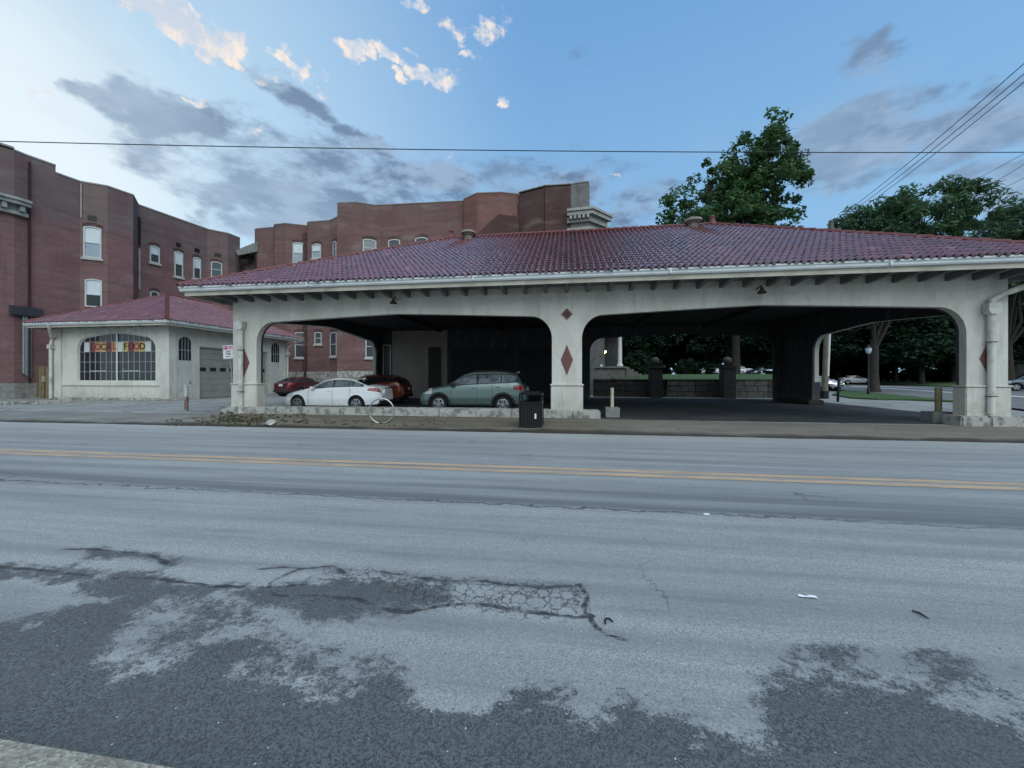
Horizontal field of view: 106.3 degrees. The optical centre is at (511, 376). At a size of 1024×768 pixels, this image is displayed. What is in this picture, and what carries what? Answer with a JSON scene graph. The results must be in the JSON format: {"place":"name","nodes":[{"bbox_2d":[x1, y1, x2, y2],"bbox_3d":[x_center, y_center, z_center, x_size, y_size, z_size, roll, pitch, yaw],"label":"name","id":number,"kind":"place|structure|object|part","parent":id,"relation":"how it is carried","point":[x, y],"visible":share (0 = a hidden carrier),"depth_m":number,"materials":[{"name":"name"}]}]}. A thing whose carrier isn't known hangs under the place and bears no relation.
{"place":"outdoors","nodes":[
{"label":"outdoors","id":0,"kind":"place"},
{"bbox_2d":[0,739,173,767],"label":"sidewalk","id":1,"kind":"structure","parent":0,"point":[15,754],"depth_m":1.48,"materials":[{"name":"grey concrete"}]},
{"bbox_2d":[22,293,304,400],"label":"garage building","id":2,"kind":"structure","parent":0,"point":[188,338],"depth_m":24.15,"materials":[{"name":"paint"}]},
{"bbox_2d":[84,342,150,351],"bbox_3d":[-24.499,-1.825,23.823,4.894,0.602,0.010,0,0,8],"label":"letter banner","id":3,"kind":"object","parent":2,"relation":"attached to","point":[111,346],"visible":1,"depth_m":23.80,"materials":[{"name":"multicoloured"}]},
{"bbox_2d":[79,333,155,381],"bbox_3d":[-24.496,-1.197,23.839,5.721,3.028,0.070,0,0,8],"label":"shop window","id":4,"kind":"structure","parent":2,"relation":"in","point":[93,366],"depth_m":23.82,"materials":[{"name":"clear glass"}]},
{"bbox_2d":[178,337,191,398],"bbox_3d":[-20.554,-0.595,24.160,0.069,3.950,0.840,0,0,8],"label":"side door","id":5,"kind":"structure","parent":2,"relation":"in","point":[184,367],"depth_m":24.13,"materials":[{"name":"paint"}]},
{"bbox_2d":[199,346,232,398],"bbox_3d":[-20.336,-0.243,26.593,0.215,3.446,3.000,0,0,8],"label":"overhead door","id":6,"kind":"structure","parent":2,"relation":"in","point":[215,379],"depth_m":26.27,"materials":[{"name":"grey metal"}]},
{"bbox_2d":[263,352,267,394],"bbox_3d":[-19.898,-0.243,29.662,0.215,3.446,2.400,0,0,8],"label":"overhead door","id":7,"kind":"structure","parent":2,"relation":"in","point":[265,354],"depth_m":30.79,"materials":[{"name":"grey metal"}]},
{"bbox_2d":[271,342,279,392],"bbox_3d":[-19.504,-0.708,31.651,0.029,4.176,0.910,0,0,8],"label":"side door","id":8,"kind":"structure","parent":2,"relation":"in","point":[275,367],"depth_m":31.56,"materials":[{"name":"paint"}]},
{"bbox_2d":[0,422,1023,767],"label":"road","id":9,"kind":"structure","parent":0,"point":[194,614],"depth_m":2.73,"materials":[{"name":"grey asphalt"}]},
{"bbox_2d":[0,452,1023,489],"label":"road marking","id":10,"kind":"object","parent":9,"relation":"on","point":[674,476],"visible":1,"depth_m":6.37,"materials":[{"name":"yellow paint"}]},
{"bbox_2d":[0,449,1023,485],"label":"road marking","id":11,"kind":"object","parent":9,"relation":"on","point":[695,473],"visible":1,"depth_m":6.65,"materials":[{"name":"yellow paint"}]},
{"bbox_2d":[798,594,816,597],"bbox_3d":[2.134,1.590,2.774,0.120,0.008,0.034,0,0,8],"label":"paper scrap","id":12,"kind":"object","parent":9,"relation":"on","point":[799,595],"visible":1,"depth_m":2.78,"materials":[{"name":"white paper"}]},
{"bbox_2d":[912,610,928,618],"bbox_3d":[2.730,1.587,2.565,0.020,0.014,0.090,0,0,-13],"label":"twig","id":13,"kind":"object","parent":9,"relation":"on","point":[920,613],"visible":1,"depth_m":2.57,"materials":[{"name":"brown plant"}]},
{"bbox_2d":[0,411,1023,442],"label":"sidewalk","id":14,"kind":"structure","parent":0,"point":[990,434],"depth_m":11.61,"materials":[{"name":"grey concrete"}]},
{"bbox_2d":[264,419,275,424],"bbox_3d":[-7.697,1.450,12.247,0.337,0.194,0.332,0,0,8],"label":"stone","id":15,"kind":"object","parent":14,"relation":"on","point":[270,422],"visible":0.99,"depth_m":12.16,"materials":[{"name":"stone"}]},
{"bbox_2d":[166,411,444,426],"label":"weeds","id":16,"kind":"object","parent":14,"relation":"on","point":[233,419],"visible":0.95,"depth_m":12.85,"materials":[{"name":"plant"}]},
{"bbox_2d":[368,398,394,423],"bbox_3d":[-4.218,1.120,12.416,0.839,0.845,0.180,0,0,8],"label":"bicycle rack","id":17,"kind":"object","parent":14,"relation":"on","point":[372,402],"visible":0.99,"depth_m":12.39,"materials":[{"name":"metal"}]},
{"bbox_2d":[519,391,543,427],"bbox_3d":[0.594,1.000,11.660,0.710,1.100,0.710,0,0,8],"label":"litter bin","id":18,"kind":"object","parent":14,"relation":"on","point":[531,413],"visible":0.95,"depth_m":11.35,"materials":[{"name":"black paint"}]},
{"bbox_2d":[0,391,1023,425],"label":"parking lot","id":19,"kind":"structure","parent":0,"point":[216,405],"depth_m":19.48,"materials":[{"name":"grey asphalt"}]},
{"bbox_2d":[0,399,70,404],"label":"kerb","id":20,"kind":"structure","parent":19,"relation":"on","point":[36,402],"depth_m":20.52,"materials":[{"name":"concrete"}]},
{"bbox_2d":[36,365,48,397],"bbox_3d":[-32.121,0.300,26.029,2.452,2.360,0.150,0,0,8],"label":"wooden fence","id":21,"kind":"object","parent":19,"relation":"on","point":[42,377],"visible":0.45,"depth_m":25.95,"materials":[{"name":"brown wood"}]},
{"bbox_2d":[184,385,188,410],"bbox_3d":[-13.947,0.945,16.446,0.170,1.173,0.151,0,0,8],"label":"bollard","id":22,"kind":"object","parent":19,"relation":"on","point":[186,399],"visible":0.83,"depth_m":16.39,"materials":[{"name":"white metal"}]},
{"bbox_2d":[223,345,232,382],"bbox_3d":[-11.288,0.125,15.332,0.535,2.754,0.080,0,0,8],"label":"parking sign","id":23,"kind":"object","parent":19,"relation":"on","point":[227,351],"visible":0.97,"depth_m":15.31,"materials":[{"name":"white metal"}]},
{"bbox_2d":[273,377,319,395],"bbox_3d":[-16.526,0.786,30.245,2.061,1.513,4.615,0,0,8],"label":"parked car","id":24,"kind":"object","parent":19,"relation":"on","point":[285,387],"visible":0.65,"depth_m":28.51,"materials":[{"name":"red paint"}]},
{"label":"rear window","id":25,"kind":"part","parent":24,"relation":"part of","materials":[{"name":"black glass"}]},
{"bbox_2d":[176,215,1023,426],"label":"carport building","id":26,"kind":"structure","parent":19,"relation":"on","point":[543,311],"depth_m":13.60,"materials":[{"name":"paint"}]},
{"bbox_2d":[383,345,390,374],"bbox_3d":[-8.514,-0.335,26.207,0.570,3.630,0.118,0,0,8],"label":"door","id":27,"kind":"structure","parent":26,"relation":"in","point":[386,348],"depth_m":26.18,"materials":[{"name":"black paint"}]},
{"bbox_2d":[428,347,440,387],"bbox_3d":[-5.193,-0.235,25.697,0.850,3.430,0.108,0,0,8],"label":"door","id":28,"kind":"structure","parent":26,"relation":"in","point":[434,353],"depth_m":25.69,"materials":[{"name":"black metal"}]},
{"bbox_2d":[451,348,512,381],"bbox_3d":[-1.995,-0.195,25.281,4.100,3.350,0.090,0,0,8],"label":"overhead door","id":29,"kind":"structure","parent":26,"relation":"in","point":[501,359],"depth_m":25.27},
{"bbox_2d":[519,347,582,398],"bbox_3d":[2.460,-0.195,24.645,4.100,3.350,0.090,0,0,8],"label":"overhead door","id":30,"kind":"structure","parent":26,"relation":"in","point":[531,359],"depth_m":24.73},
{"bbox_2d":[593,337,641,380],"bbox_3d":[8.322,-1.560,32.097,4.259,6.120,4.420,0,0,8],"label":"entrance porch","id":31,"kind":"object","parent":19,"relation":"on","point":[613,367],"visible":0.35,"depth_m":30.28,"materials":[{"name":"concrete"}]},
{"bbox_2d":[647,357,663,397],"bbox_3d":[10.025,0.077,26.852,0.940,2.805,0.940,0,0,8],"label":"gate post","id":32,"kind":"object","parent":19,"relation":"on","point":[655,380],"visible":1,"depth_m":26.48,"materials":[{"name":"stone"}]},
{"bbox_2d":[593,379,771,397],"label":"retaining wall","id":33,"kind":"structure","parent":19,"relation":"on","point":[753,388],"depth_m":26.98,"materials":[{"name":"stone"}]},
{"bbox_2d":[718,357,737,397],"bbox_3d":[14.686,0.077,26.186,0.940,2.805,0.940,0,0,8],"label":"gate post","id":34,"kind":"object","parent":19,"relation":"on","point":[727,380],"visible":1,"depth_m":25.82,"materials":[{"name":"stone"}]},
{"bbox_2d":[820,221,840,398],"bbox_3d":[21.086,-4.344,25.492,1.455,11.869,0.550,0,0,-12],"label":"utility pole","id":35,"kind":"object","parent":19,"relation":"on","point":[824,392],"visible":0.41,"depth_m":25.27,"materials":[{"name":"grey wood"}]},
{"bbox_2d":[832,63,1023,222],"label":"power line","id":36,"kind":"object","parent":35,"relation":"attached to","point":[942,134],"visible":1,"depth_m":14.92,"materials":[{"name":"black paint"}]},
{"bbox_2d":[835,74,1023,223],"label":"power line","id":37,"kind":"object","parent":35,"relation":"attached to","point":[942,141],"visible":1,"depth_m":15.54,"materials":[{"name":"black paint"}]},
{"bbox_2d":[837,82,1023,225],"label":"power line","id":38,"kind":"object","parent":35,"relation":"attached to","point":[941,148],"visible":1,"depth_m":16.33,"materials":[{"name":"black paint"}]},
{"bbox_2d":[836,378,839,401],"bbox_3d":[18.863,0.826,22.196,0.191,1.414,0.132,0,0,8],"label":"bollard","id":39,"kind":"object","parent":19,"relation":"on","point":[838,389],"visible":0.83,"depth_m":22.15,"materials":[{"name":"black metal"}]},
{"bbox_2d":[832,390,952,401],"bbox_3d":[27.912,1.442,30.977,4.202,0.115,19.435,0,0,29],"label":"grass strip","id":40,"kind":"object","parent":19,"relation":"on","point":[862,395],"depth_m":26.36,"materials":[{"name":"green plant"}]},
{"bbox_2d":[865,345,871,393],"bbox_3d":[27.850,-0.525,30.000,0.440,3.890,0.440,0,0,8],"label":"park lamp","id":41,"kind":"object","parent":40,"relation":"on","point":[868,349],"visible":0.97,"depth_m":29.96,"materials":[{"name":"black metal"}]},
{"bbox_2d":[0,141,1023,152],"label":"overhead cable","id":42,"kind":"object","parent":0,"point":[511,150],"visible":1,"depth_m":11.12,"materials":[{"name":"black paint"}]},
{"bbox_2d":[0,0,1023,373],"label":"sky","id":43,"kind":"structure","parent":0,"point":[563,75],"materials":[{"name":"blue"}]},
{"bbox_2d":[380,397,941,423],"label":"carport floor","id":44,"kind":"structure","parent":0,"point":[729,409],"depth_m":16.56,"materials":[{"name":"concrete"}]},
{"bbox_2d":[284,377,393,406],"bbox_3d":[-7.692,0.786,17.130,4.615,1.513,2.061,0,0,8],"label":"parked car","id":45,"kind":"object","parent":44,"relation":"on","point":[349,391],"visible":0.93,"depth_m":16.30,"materials":[{"name":"white paint"}]},
{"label":"side window","id":46,"kind":"part","parent":45,"relation":"part of","materials":[{"name":"grey glass"}]},
{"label":"side window","id":47,"kind":"part","parent":45,"relation":"part of","materials":[{"name":"grey glass"}]},
{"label":"side window","id":48,"kind":"part","parent":45,"relation":"part of","materials":[{"name":"grey glass"}]},
{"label":"rear window","id":49,"kind":"part","parent":45,"relation":"part of","materials":[{"name":"black glass"}]},
{"bbox_2d":[359,374,412,403],"bbox_3d":[-7.786,0.721,21.214,4.405,1.641,2.077,0,0,8],"label":"parked car","id":50,"kind":"object","parent":44,"relation":"on","point":[401,387],"visible":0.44,"depth_m":20.40,"materials":[{"name":"red paint"}]},
{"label":"side window","id":51,"kind":"part","parent":50,"relation":"part of","materials":[{"name":"black glass"}]},
{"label":"rear window","id":52,"kind":"part","parent":50,"relation":"part of","materials":[{"name":"black glass"}]},
{"bbox_2d":[420,370,529,408],"bbox_3d":[-1.545,0.647,16.282,4.535,1.790,2.072,0,0,8],"label":"parked car","id":53,"kind":"object","parent":44,"relation":"on","point":[489,389],"visible":0.94,"depth_m":15.46,"materials":[{"name":"green paint"}]},
{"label":"side window","id":54,"kind":"part","parent":53,"relation":"part of","materials":[{"name":"grey glass"}]},
{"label":"side window","id":55,"kind":"part","parent":53,"relation":"part of","materials":[{"name":"grey glass"}]},
{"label":"side window","id":56,"kind":"part","parent":53,"relation":"part of","materials":[{"name":"grey glass"}]},
{"bbox_2d":[605,388,619,417],"bbox_3d":[3.644,0.960,13.975,0.500,1.080,0.420,0,0,8],"label":"bollard","id":57,"kind":"object","parent":44,"relation":"on","point":[611,411],"visible":0.97,"depth_m":13.79,"materials":[{"name":"grey concrete"}]},
{"bbox_2d":[920,387,952,422],"bbox_3d":[13.781,0.930,12.412,0.660,1.140,0.500,0,0,8],"label":"bollard","id":58,"kind":"object","parent":44,"relation":"on","point":[935,416],"visible":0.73,"depth_m":12.34,"materials":[{"name":"grey concrete"}]},
{"bbox_2d":[613,374,771,396],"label":"lawn","id":59,"kind":"structure","parent":0,"point":[713,376],"depth_m":30.01,"materials":[{"name":"green plant"}]},
{"bbox_2d":[624,352,650,374],"bbox_3d":[11.721,-1.087,36.032,2.595,2.419,2.410,0,0,8],"label":"clipped bush","id":60,"kind":"object","parent":59,"relation":"on","point":[639,360],"visible":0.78,"depth_m":35.37,"materials":[{"name":"green plant"}]},
{"bbox_2d":[622,334,672,365],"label":"park tree","id":61,"kind":"object","parent":59,"relation":"on","point":[630,345],"visible":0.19,"depth_m":61.85,"materials":[{"name":"green plant"}]},
{"bbox_2d":[634,353,661,373],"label":"shrub","id":62,"kind":"object","parent":59,"relation":"on","point":[649,357],"visible":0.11,"depth_m":43.12,"materials":[{"name":"green plant"}]},
{"bbox_2d":[623,334,686,359],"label":"park tree","id":63,"kind":"object","parent":59,"relation":"on","point":[675,339],"visible":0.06,"depth_m":64.64,"materials":[{"name":"green plant"}]},
{"bbox_2d":[660,334,710,373],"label":"park tree","id":64,"kind":"object","parent":59,"relation":"on","point":[673,356],"visible":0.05,"depth_m":70.53,"materials":[{"name":"green plant"}]},
{"bbox_2d":[674,358,697,373],"bbox_3d":[18.139,-0.934,40.064,2.470,1.965,2.253,0,0,8],"label":"shrub","id":65,"kind":"object","parent":59,"relation":"on","point":[680,366],"visible":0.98,"depth_m":39.57,"materials":[{"name":"green plant"}]},
{"bbox_2d":[690,361,716,373],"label":"shrub","id":66,"kind":"object","parent":59,"relation":"on","point":[709,368],"visible":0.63,"depth_m":45.13,"materials":[{"name":"green plant"}]},
{"bbox_2d":[669,334,760,367],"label":"park tree","id":67,"kind":"object","parent":59,"relation":"on","point":[719,349],"visible":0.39,"depth_m":63.24,"materials":[{"name":"green plant"}]},
{"bbox_2d":[654,106,815,373],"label":"broadleaf tree","id":68,"kind":"object","parent":59,"relation":"on","point":[741,195],"visible":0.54,"depth_m":41.34,"materials":[{"name":"green plant"}]},
{"bbox_2d":[740,366,746,373],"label":"parked car","id":69,"kind":"object","parent":59,"relation":"on","point":[743,370],"visible":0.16,"depth_m":53.82,"materials":[{"name":"silver metal"}]},
{"bbox_2d":[730,336,771,366],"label":"park tree","id":70,"kind":"object","parent":59,"relation":"on","point":[759,349],"visible":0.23,"depth_m":64.49,"materials":[{"name":"green plant"}]},
{"bbox_2d":[745,367,766,373],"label":"parked car","id":71,"kind":"object","parent":59,"relation":"on","point":[756,370],"visible":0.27,"depth_m":52.23,"materials":[{"name":"black paint"}]},
{"bbox_2d":[762,359,771,373],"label":"bush","id":72,"kind":"object","parent":59,"relation":"on","point":[768,364],"visible":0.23,"depth_m":45.19,"materials":[{"name":"green plant"}]},
{"bbox_2d":[820,384,950,391],"bbox_3d":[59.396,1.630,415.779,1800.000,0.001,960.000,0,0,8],"label":"ground","id":73,"kind":"structure","parent":0,"point":[841,390],"depth_m":47.49,"materials":[{"name":"grey asphalt"}]},
{"bbox_2d":[0,142,239,398],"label":"apartment building","id":74,"kind":"structure","parent":73,"relation":"on","point":[67,243],"depth_m":27.77,"materials":[{"name":"red brick"}]},
{"bbox_2d":[9,305,42,377],"bbox_3d":[-32.276,-2.250,25.519,0.280,4.700,1.500,0,0,7],"label":"conduit riser","id":75,"kind":"object","parent":74,"relation":"attached to","point":[24,312],"visible":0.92,"depth_m":25.49,"materials":[{"name":"grey metal"}]},
{"bbox_2d":[81,222,103,261],"bbox_3d":[-30.999,-9.976,28.362,1.163,2.794,0.130,0,0,-29],"label":"window","id":76,"kind":"structure","parent":74,"relation":"in","point":[92,232],"depth_m":28.40,"materials":[{"name":"glass"}]},
{"bbox_2d":[85,279,101,306],"bbox_3d":[-30.962,-6.163,28.417,0.914,2.086,0.070,0,0,-29],"label":"window","id":77,"kind":"structure","parent":74,"relation":"in","point":[93,287],"depth_m":28.43,"materials":[{"name":"white glass"}]},
{"bbox_2d":[149,288,159,296],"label":"window","id":78,"kind":"structure","parent":74,"relation":"in","point":[153,291],"depth_m":32.93,"materials":[{"name":"glass"}]},
{"bbox_2d":[148,242,161,265],"bbox_3d":[-30.667,-10.542,32.985,0.130,1.935,0.927,0,0,16],"label":"window","id":79,"kind":"structure","parent":74,"relation":"in","point":[154,248],"depth_m":32.99,"materials":[{"name":"glass"}]},
{"bbox_2d":[173,248,184,279],"bbox_3d":[-30.151,-10.209,34.764,0.130,2.769,0.903,0,0,16],"label":"window","id":80,"kind":"structure","parent":74,"relation":"in","point":[178,253],"depth_m":34.77,"materials":[{"name":"glass"}]},
{"bbox_2d":[192,254,200,279],"bbox_3d":[-29.716,-10.284,36.264,0.130,2.506,0.880,0,0,16],"label":"window","id":81,"kind":"structure","parent":74,"relation":"in","point":[196,258],"depth_m":36.24,"materials":[{"name":"glass"}]},
{"bbox_2d":[210,259,222,276],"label":"window","id":82,"kind":"structure","parent":74,"relation":"in","point":[216,264],"depth_m":37.66,"materials":[{"name":"glass"}]},
{"bbox_2d":[254,180,613,394],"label":"apartment building","id":83,"kind":"structure","parent":73,"relation":"on","point":[320,354],"depth_m":33.31,"materials":[{"name":"red brick"}]},
{"bbox_2d":[236,242,257,271],"bbox_3d":[-27.596,-6.149,39.787,3.736,15.497,1.941,0,0,8],"label":"stair shelter","id":84,"kind":"object","parent":83,"relation":"attached to","point":[246,256],"visible":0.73,"depth_m":39.31,"materials":[{"name":"brown brick"}]},
{"bbox_2d":[292,239,302,262],"bbox_3d":[-21.074,-12.363,38.049,1.278,2.384,0.070,0,0,-18],"label":"window","id":85,"kind":"structure","parent":83,"relation":"in","point":[297,244],"depth_m":38.02,"materials":[{"name":"glass"}]},
{"bbox_2d":[294,329,303,358],"bbox_3d":[-20.931,-3.179,38.065,1.248,2.992,0.130,0,0,-18],"label":"window","id":86,"kind":"structure","parent":83,"relation":"in","point":[299,346],"depth_m":38.05,"materials":[{"name":"glass"}]},
{"bbox_2d":[310,241,321,259],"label":"window","id":87,"kind":"structure","parent":83,"relation":"in","point":[316,245],"depth_m":37.20,"materials":[{"name":"glass"}]},
{"bbox_2d":[313,329,322,345],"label":"window","id":88,"kind":"structure","parent":83,"relation":"in","point":[317,332],"depth_m":37.17,"materials":[{"name":"glass"}]},
{"bbox_2d":[329,329,336,357],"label":"window","id":89,"kind":"structure","parent":83,"relation":"in","point":[333,333],"depth_m":36.54,"materials":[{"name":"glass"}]},
{"bbox_2d":[333,238,336,255],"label":"window","id":90,"kind":"structure","parent":83,"relation":"in","point":[335,240],"depth_m":36.31,"materials":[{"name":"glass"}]},
{"bbox_2d":[364,340,372,359],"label":"window","id":91,"kind":"structure","parent":83,"relation":"in","point":[368,348],"depth_m":33.53,"materials":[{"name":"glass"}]},
{"bbox_2d":[362,236,376,250],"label":"window","id":92,"kind":"structure","parent":83,"relation":"in","point":[369,242],"depth_m":33.56,"materials":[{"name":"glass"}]},
{"bbox_2d":[388,236,400,246],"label":"window","id":93,"kind":"structure","parent":83,"relation":"in","point":[393,240],"depth_m":33.59,"materials":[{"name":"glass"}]},
{"bbox_2d":[415,234,427,241],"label":"window","id":94,"kind":"structure","parent":83,"relation":"in","point":[419,237],"depth_m":33.32,"materials":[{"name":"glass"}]},
{"bbox_2d":[623,353,950,384],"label":"wood","id":95,"kind":"object","parent":73,"relation":"on","point":[886,373],"visible":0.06,"depth_m":75.11,"materials":[{"name":"green plant"}]},
{"bbox_2d":[863,380,955,385],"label":"park lawn","id":96,"kind":"structure","parent":0,"point":[928,383],"depth_m":60.20,"materials":[{"name":"green plant"}]},
{"bbox_2d":[834,316,955,384],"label":"park tree","id":97,"kind":"object","parent":96,"relation":"on","point":[891,363],"visible":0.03,"depth_m":65.16,"materials":[{"name":"green plant"}]},
{"bbox_2d":[859,316,955,385],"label":"park tree","id":98,"kind":"object","parent":96,"relation":"on","point":[919,344],"visible":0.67,"depth_m":57.08,"materials":[{"name":"green plant"}]},
{"bbox_2d":[928,301,1023,381],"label":"park tree","id":99,"kind":"object","parent":96,"relation":"on","point":[1017,353],"visible":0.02,"depth_m":57.12,"materials":[{"name":"green plant"}]},
{"bbox_2d":[947,347,1023,380],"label":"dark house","id":100,"kind":"structure","parent":96,"relation":"on","point":[1019,369],"depth_m":58.19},
{"bbox_2d":[1018,360,1023,371],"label":"window","id":101,"kind":"structure","parent":100,"relation":"in","point":[1020,366],"depth_m":58.15,"materials":[{"name":"black glass"}]},
{"bbox_2d":[1010,297,1023,358],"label":"park tree","id":102,"kind":"object","parent":96,"relation":"on","point":[1017,341],"visible":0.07,"depth_m":55.70,"materials":[{"name":"green plant"}]},
{"bbox_2d":[832,383,1023,408],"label":"side street","id":103,"kind":"structure","parent":0,"point":[1017,402],"depth_m":35.42,"materials":[{"name":"grey asphalt"}]},
{"bbox_2d":[750,327,867,364],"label":"park tree","id":104,"kind":"object","parent":103,"relation":"on","point":[845,351],"visible":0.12,"depth_m":64.43,"materials":[{"name":"green plant"}]},
{"bbox_2d":[819,376,844,388],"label":"parked car","id":105,"kind":"object","parent":103,"relation":"on","point":[832,382],"visible":0.27,"depth_m":42.99,"materials":[{"name":"white paint"}]},
{"bbox_2d":[819,326,869,380],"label":"park tree","id":106,"kind":"object","parent":103,"relation":"on","point":[837,367],"visible":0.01,"depth_m":71.59,"materials":[{"name":"green plant"}]},
{"bbox_2d":[840,375,866,383],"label":"parked car","id":107,"kind":"object","parent":103,"relation":"on","point":[851,379],"visible":0.75,"depth_m":63.60,"materials":[{"name":"silver metal"}]},
{"bbox_2d":[859,385,952,389],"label":"road marking","id":108,"kind":"object","parent":103,"relation":"on","point":[909,387],"visible":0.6,"depth_m":47.92,"materials":[{"name":"white paint"}]},
{"bbox_2d":[827,174,1022,391],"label":"feathery tree","id":109,"kind":"object","parent":103,"relation":"on","point":[902,211],"visible":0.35,"depth_m":31.77,"materials":[{"name":"green plant"}]},
{"bbox_2d":[851,386,1023,396],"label":"road marking","id":110,"kind":"object","parent":103,"relation":"on","point":[926,390],"visible":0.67,"depth_m":37.81,"materials":[{"name":"white paint"}]},
{"bbox_2d":[964,197,1023,390],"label":"feathery tree","id":111,"kind":"object","parent":103,"relation":"on","point":[1013,215],"visible":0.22,"depth_m":36.34,"materials":[{"name":"green plant"}]},
{"bbox_2d":[1008,375,1023,390],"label":"parked car","id":112,"kind":"object","parent":103,"relation":"on","point":[1018,381],"visible":0.46,"depth_m":36.43,"materials":[{"name":"silver metal"}]}
]}

